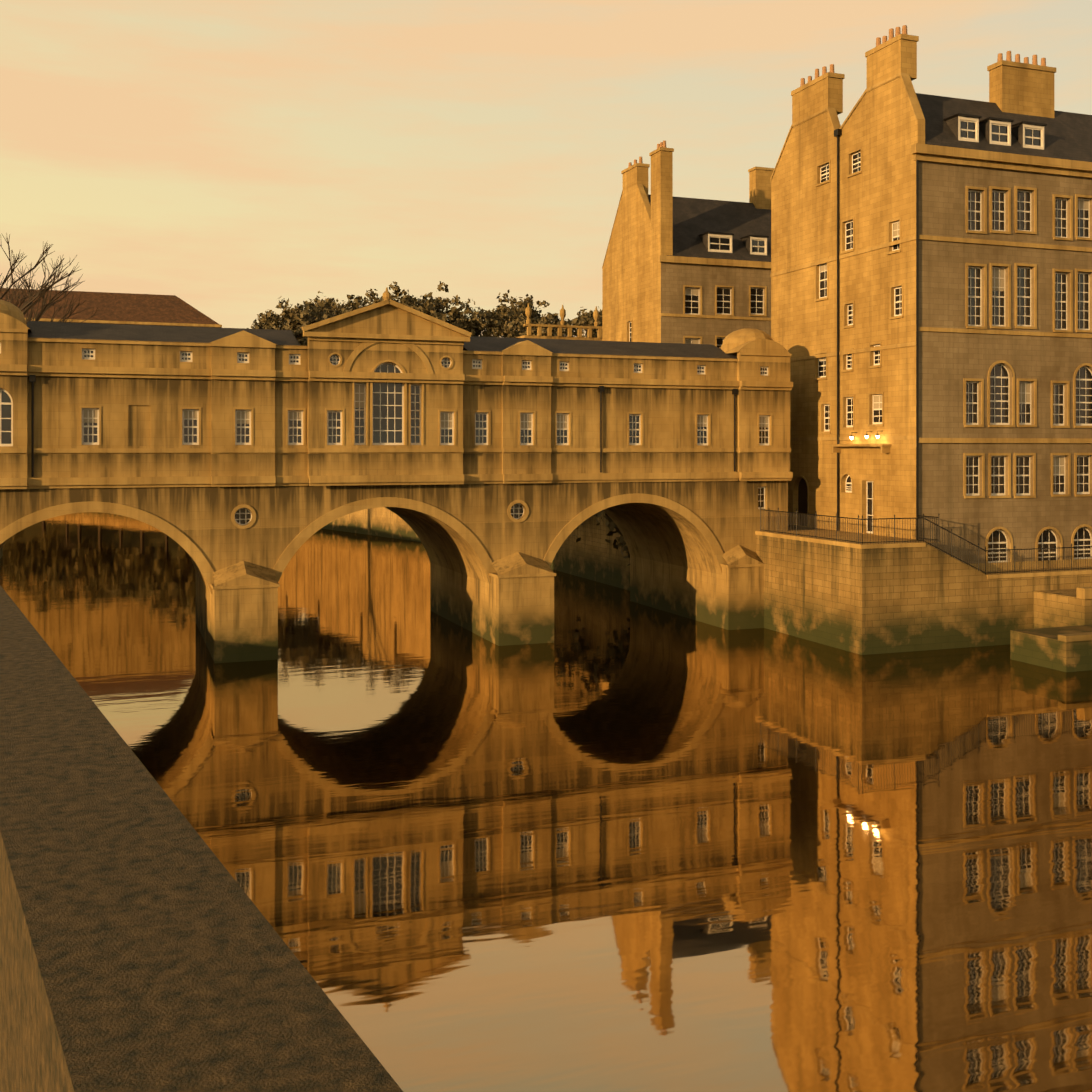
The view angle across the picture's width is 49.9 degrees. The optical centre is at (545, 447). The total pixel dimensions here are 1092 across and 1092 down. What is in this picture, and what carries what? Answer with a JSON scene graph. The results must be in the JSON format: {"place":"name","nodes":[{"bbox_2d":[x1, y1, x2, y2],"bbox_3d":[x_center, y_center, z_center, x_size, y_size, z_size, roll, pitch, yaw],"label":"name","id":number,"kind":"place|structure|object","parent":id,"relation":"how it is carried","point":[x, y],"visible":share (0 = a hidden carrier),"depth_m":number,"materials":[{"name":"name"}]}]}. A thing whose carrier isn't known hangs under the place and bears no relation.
{"place":"outdoors","nodes":[
{"label":"outdoors","id":0,"kind":"place"},
{"bbox_2d":[0,507,818,1091],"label":"river banks","id":1,"kind":"object","parent":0,"point":[144,947],"depth_m":3.08,"materials":[{"name":"stone"}]},
{"bbox_2d":[0,233,97,323],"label":"bare trees","id":2,"kind":"object","parent":1,"relation":"on","point":[41,292],"visible":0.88,"depth_m":90.40,"materials":[{"name":"brown plant"}]},
{"bbox_2d":[0,287,792,662],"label":"bridge","id":3,"kind":"structure","parent":1,"relation":"on","point":[240,467],"depth_m":57.67,"materials":[{"name":"stone"}]},
{"bbox_2d":[572,510,629,565],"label":"bank ivy","id":4,"kind":"object","parent":1,"relation":"on","point":[611,525],"visible":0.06,"depth_m":81.06,"materials":[{"name":"green plant"}]},
{"bbox_2d":[755,526,1091,672],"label":"retaining wall","id":5,"kind":"structure","parent":1,"relation":"on","point":[882,597],"depth_m":57.18,"materials":[{"name":"stone"}]},
{"bbox_2d":[760,506,1091,573],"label":"terrace railings","id":6,"kind":"object","parent":5,"relation":"on","point":[923,538],"visible":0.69,"depth_m":58.03,"materials":[{"name":"metal"}]},
{"bbox_2d":[770,25,1091,570],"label":"building","id":7,"kind":"structure","parent":1,"relation":"on","point":[931,293],"depth_m":61.24,"materials":[{"name":"stone"}]},
{"bbox_2d":[0,512,1091,1091],"bbox_3d":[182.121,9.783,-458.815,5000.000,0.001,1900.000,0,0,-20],"label":"river water","id":8,"kind":"structure","parent":0,"point":[610,838],"depth_m":30.71,"materials":[{"name":"brown liquid"}]},
{"bbox_2d":[0,0,1091,336],"label":"sky","id":9,"kind":"structure","parent":0,"point":[229,159],"materials":[{"name":"orange"}]},
{"bbox_2d":[602,141,773,347],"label":"building","id":10,"kind":"structure","parent":0,"point":[683,270],"depth_m":84.87,"materials":[{"name":"stone"}]},
{"bbox_3d":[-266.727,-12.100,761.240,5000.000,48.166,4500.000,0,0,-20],"label":"ground","id":11,"kind":"structure","parent":0,"visible":0},
{"bbox_2d":[0,288,601,340],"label":"distant buildings","id":12,"kind":"structure","parent":11,"relation":"on","point":[142,309],"depth_m":226.86,"materials":[{"name":"stone"}]},
{"bbox_2d":[246,281,601,345],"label":"hill trees","id":13,"kind":"object","parent":11,"relation":"on","point":[501,321],"visible":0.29,"depth_m":284.79,"materials":[{"name":"green plant"}]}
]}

